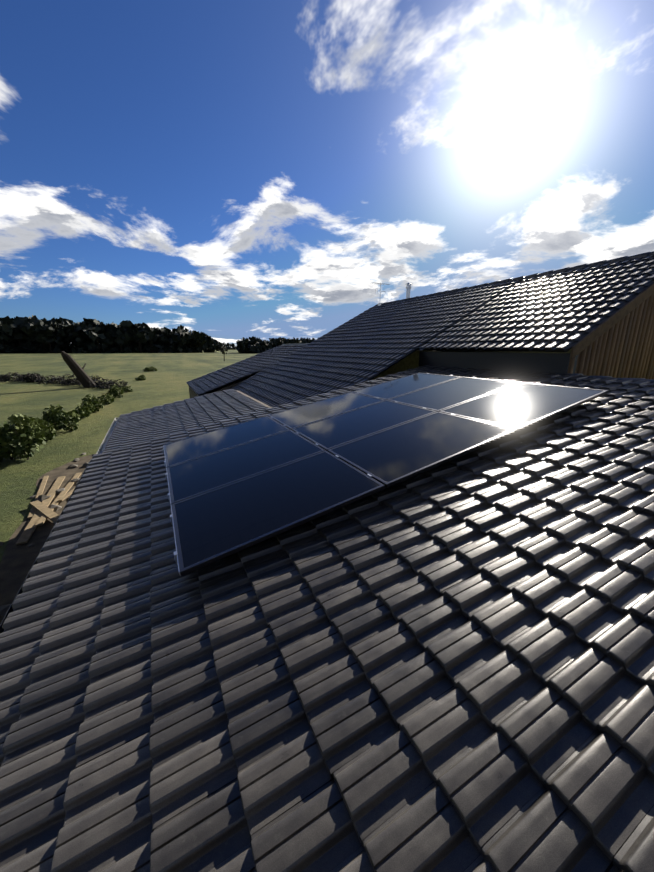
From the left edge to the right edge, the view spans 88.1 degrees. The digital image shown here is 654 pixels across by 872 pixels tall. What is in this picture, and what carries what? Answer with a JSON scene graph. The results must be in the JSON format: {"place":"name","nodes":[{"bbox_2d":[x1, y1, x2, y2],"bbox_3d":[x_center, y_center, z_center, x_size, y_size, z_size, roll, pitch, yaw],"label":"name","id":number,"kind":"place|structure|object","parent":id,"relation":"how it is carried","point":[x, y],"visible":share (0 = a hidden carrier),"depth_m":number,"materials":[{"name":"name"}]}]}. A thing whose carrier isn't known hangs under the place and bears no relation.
{"place":"outdoors","nodes":[
{"label":"outdoors","id":0,"kind":"place"},
{"bbox_2d":[0,350,259,562],"bbox_3d":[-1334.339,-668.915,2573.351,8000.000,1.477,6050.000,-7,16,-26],"label":"field ground","id":1,"kind":"structure","parent":0,"point":[168,379],"depth_m":31.37,"materials":[{"name":"green plant"}]},
{"bbox_2d":[0,454,95,623],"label":"earth strip","id":2,"kind":"object","parent":1,"relation":"on","point":[17,562],"visible":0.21,"depth_m":7.84,"materials":[{"name":"brown soil"}]},
{"bbox_2d":[0,453,94,619],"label":"rubble stones","id":3,"kind":"object","parent":2,"relation":"on","point":[5,608],"visible":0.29,"depth_m":10.08,"materials":[{"name":"grey stone"}]},
{"bbox_2d":[16,472,81,544],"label":"planks","id":4,"kind":"object","parent":2,"relation":"on","point":[41,514],"visible":0.77,"depth_m":9.50,"materials":[{"name":"brown wood"}]},
{"bbox_2d":[0,372,128,388],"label":"hedge","id":5,"kind":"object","parent":1,"relation":"on","point":[30,378],"depth_m":40.61,"materials":[{"name":"green plant"}]},
{"bbox_2d":[60,351,95,387],"bbox_3d":[-27.056,-7.072,37.312,3.192,4.482,1.655,0,15,0],"label":"leaning dead trunk","id":6,"kind":"object","parent":1,"relation":"on","point":[81,375],"visible":0.92,"depth_m":36.66,"materials":[{"name":"brown wood"}]},
{"bbox_2d":[0,366,156,460],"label":"hedge","id":7,"kind":"object","parent":1,"relation":"on","point":[32,436],"depth_m":14.85,"materials":[{"name":"green plant"}]},
{"bbox_2d":[0,329,213,352],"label":"tree trunks","id":8,"kind":"object","parent":1,"relation":"on","point":[98,342],"visible":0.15,"depth_m":240.04,"materials":[{"name":"brown plant"}]},
{"bbox_2d":[0,315,218,352],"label":"trees","id":9,"kind":"object","parent":1,"relation":"on","point":[55,331],"visible":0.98,"depth_m":237.81,"materials":[{"name":"green plant"}]},
{"bbox_2d":[218,346,227,360],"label":"lone tree","id":10,"kind":"object","parent":1,"relation":"on","point":[222,349],"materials":[{"name":"green plant"}]},
{"bbox_2d":[189,371,260,397],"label":"wall","id":11,"kind":"structure","parent":1,"relation":"on","point":[192,394],"depth_m":18.24,"materials":[{"name":"wood"}]},
{"bbox_2d":[194,369,263,395],"bbox_3d":[-4.090,-3.756,17.999,6.014,2.189,6.000,-7,16,-26],"label":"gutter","id":12,"kind":"object","parent":11,"relation":"attached to","point":[227,384],"visible":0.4,"depth_m":14.93,"materials":[{"name":"black metal"}]},
{"bbox_2d":[235,390,271,407],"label":"valley","id":13,"kind":"structure","parent":1,"relation":"on","point":[254,399],"depth_m":9.69,"materials":[{"name":"grey metal"}]},
{"bbox_2d":[102,389,267,452],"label":"low roof tiles","id":14,"kind":"object","parent":13,"relation":"on","point":[145,425],"visible":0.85,"depth_m":8.54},
{"bbox_2d":[96,418,117,453],"bbox_3d":[-5.272,0.048,8.172,0.150,0.076,5.100,-7,16,-26],"label":"gutter","id":15,"kind":"object","parent":14,"relation":"attached to","point":[105,440],"visible":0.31,"depth_m":8.22,"materials":[{"name":"grey metal"}]},
{"bbox_2d":[236,336,318,353],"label":"trees","id":16,"kind":"object","parent":1,"relation":"on","point":[252,344],"visible":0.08,"depth_m":259.12,"materials":[{"name":"green plant"}]},
{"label":"barn wall","id":17,"kind":"object","parent":1,"relation":"on","visible":0},
{"bbox_2d":[231,280,520,407],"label":"barn roof tiles","id":18,"kind":"object","parent":17,"relation":"attached to","point":[375,341],"visible":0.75,"depth_m":11.07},
{"bbox_2d":[370,282,388,305],"bbox_3d":[2.529,-6.657,16.104,1.000,1.200,0.440,-7,16,-26],"label":"antenna","id":19,"kind":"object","parent":18,"relation":"attached to","point":[379,304],"depth_m":16.01,"materials":[{"name":"silver metal"}]},
{"bbox_2d":[308,282,519,379],"bbox_3d":[0.359,-2.962,12.130,8.338,4.340,7.800,-7,16,-26],"label":"barn roof felt","id":20,"kind":"object","parent":17,"relation":"attached to","point":[437,335],"depth_m":9.12,"materials":[{"name":"black plastic"}]},
{"bbox_2d":[443,348,571,352],"bbox_3d":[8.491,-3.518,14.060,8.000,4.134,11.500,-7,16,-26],"label":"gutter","id":21,"kind":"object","parent":17,"relation":"attached to","point":[569,351],"depth_m":14.82,"materials":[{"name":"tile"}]},
{"bbox_2d":[406,283,411,298],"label":"chimney pipe","id":22,"kind":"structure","parent":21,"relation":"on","point":[408,287],"depth_m":15.28,"materials":[{"name":"silver metal"}]},
{"bbox_2d":[419,255,653,350],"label":"barn roof tiles","id":23,"kind":"object","parent":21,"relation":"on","point":[516,316],"visible":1,"depth_m":7.30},
{"bbox_2d":[418,280,653,351],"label":"roof underlay","id":24,"kind":"object","parent":17,"relation":"attached to","point":[523,350],"visible":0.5,"depth_m":6.47,"materials":[{"name":"black plastic"}]},
{"bbox_2d":[568,294,653,379],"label":"barn gable boards","id":25,"kind":"object","parent":17,"relation":"attached to","point":[623,347],"visible":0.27,"depth_m":6.40,"materials":[{"name":"brown wood"}]},
{"bbox_2d":[570,283,653,358],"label":"bargeboard","id":26,"kind":"object","parent":25,"relation":"attached to","point":[586,341],"visible":1,"depth_m":5.91,"materials":[{"name":"grey wood"}]},
{"bbox_3d":[-0.528,0.637,7.524,7.077,3.957,0.300,-7,16,-26],"label":"wall","id":27,"kind":"object","parent":1,"relation":"on","visible":0},
{"bbox_2d":[0,365,653,871],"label":"roof tiles","id":28,"kind":"structure","parent":27,"relation":"on","point":[510,761],"depth_m":1.62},
{"bbox_2d":[163,375,588,575],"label":"clamps","id":29,"kind":"object","parent":28,"relation":"on","point":[172,523],"visible":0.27,"depth_m":3.25,"materials":[{"name":"silver metal"}]},
{"bbox_2d":[164,416,289,466],"bbox_3d":[-1.532,0.035,5.083,1.690,0.036,1.134,-18,21,-22],"label":"solar module","id":30,"kind":"object","parent":29,"relation":"attached to","point":[194,447],"visible":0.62,"depth_m":4.99,"materials":[{"name":"black glass"}]},
{"bbox_2d":[167,430,324,503],"bbox_3d":[-1.015,0.296,4.085,1.690,0.036,1.134,-18,21,-22],"label":"solar module","id":31,"kind":"object","parent":29,"relation":"attached to","point":[200,475],"visible":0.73,"depth_m":3.97,"materials":[{"name":"black glass"}]},
{"bbox_2d":[171,451,384,575],"bbox_3d":[-0.497,0.557,3.087,1.690,0.036,1.134,-18,21,-22],"label":"solar module","id":32,"kind":"object","parent":29,"relation":"attached to","point":[214,525],"visible":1,"depth_m":2.92,"materials":[{"name":"black glass"}]},
{"bbox_2d":[268,392,384,429],"bbox_3d":[-0.030,-0.462,5.731,1.690,0.036,1.134,-18,21,-22],"label":"solar module","id":33,"kind":"object","parent":29,"relation":"attached to","point":[296,417],"visible":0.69,"depth_m":5.65,"materials":[{"name":"black glass"}]},
{"bbox_2d":[292,400,436,451],"bbox_3d":[0.488,-0.200,4.733,1.690,0.036,1.134,-18,21,-22],"label":"solar module","id":34,"kind":"object","parent":29,"relation":"attached to","point":[326,434],"visible":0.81,"depth_m":4.63,"materials":[{"name":"black glass"}]},
{"bbox_2d":[352,373,460,399],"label":"solar module","id":35,"kind":"object","parent":29,"relation":"attached to","point":[400,386],"visible":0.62,"depth_m":6.30,"materials":[{"name":"black glass"}]},
{"bbox_2d":[328,412,516,487],"bbox_3d":[1.005,0.061,3.736,1.690,0.036,1.134,-18,21,-22],"label":"solar module","id":36,"kind":"object","parent":29,"relation":"attached to","point":[389,457],"visible":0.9,"depth_m":3.59,"materials":[{"name":"black glass"}]},
{"bbox_2d":[388,377,520,411],"bbox_3d":[1.990,-0.697,5.382,1.690,0.037,1.134,-18,21,-22],"label":"solar module","id":37,"kind":"object","parent":29,"relation":"attached to","point":[446,395],"visible":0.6,"depth_m":5.29,"materials":[{"name":"black glass"}]},
{"bbox_2d":[439,382,607,431],"bbox_3d":[2.507,-0.435,4.384,1.690,0.037,1.134,-18,21,-22],"label":"solar module","id":38,"kind":"object","parent":29,"relation":"attached to","point":[521,406],"visible":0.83,"depth_m":4.26,"materials":[{"name":"black glass"}]},
{"bbox_3d":[-1.977,1.534,2.036,0.022,0.200,9.000,-7,16,-26],"label":"fascia","id":39,"kind":"object","parent":27,"relation":"attached to","visible":0},
{"bbox_2d":[0,462,89,632],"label":"gutter","id":40,"kind":"object","parent":39,"relation":"attached to","point":[10,609],"visible":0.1,"depth_m":2.97,"materials":[{"name":"black plastic"}]},
{"bbox_3d":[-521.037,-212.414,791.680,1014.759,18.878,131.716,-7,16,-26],"label":"treeline trunks","id":41,"kind":"structure","parent":1,"relation":"on","visible":0},
{"bbox_2d":[211,342,236,349],"bbox_3d":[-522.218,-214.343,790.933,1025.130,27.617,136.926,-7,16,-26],"label":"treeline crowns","id":42,"kind":"object","parent":41,"relation":"on","point":[230,345],"depth_m":887.22,"materials":[{"name":"green plant"}]},
{"bbox_2d":[186,344,306,394],"bbox_3d":[-4.152,-3.761,17.965,5.927,2.185,6.005,-7,16,-26],"label":"lean-to roof tiles","id":43,"kind":"object","parent":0,"point":[203,384],"visible":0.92,"depth_m":17.45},
{"bbox_2d":[0,0,653,347],"label":"sky","id":44,"kind":"structure","parent":0,"point":[229,171],"materials":[{"name":"blue"}]},
{"bbox_2d":[15,373,653,871],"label":"roof felt","id":45,"kind":"structure","parent":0,"point":[409,715],"depth_m":1.53,"materials":[{"name":"black"}]},
{"bbox_2d":[372,350,427,379],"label":"wall","id":46,"kind":"structure","parent":0,"point":[410,361],"depth_m":18.23,"materials":[{"name":"brown wood"}]},
{"bbox_2d":[419,351,577,373],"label":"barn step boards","id":47,"kind":"object","parent":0,"point":[555,363],"depth_m":6.80,"materials":[{"name":"grey wood"}]},
{"bbox_2d":[374,251,653,306],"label":"barn ridge tiles","id":48,"kind":"object","parent":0,"point":[621,259],"visible":0.69,"depth_m":9.47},
{"bbox_2d":[436,366,653,383],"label":"roof ridge tiles","id":49,"kind":"structure","parent":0,"point":[605,377],"depth_m":5.43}
]}

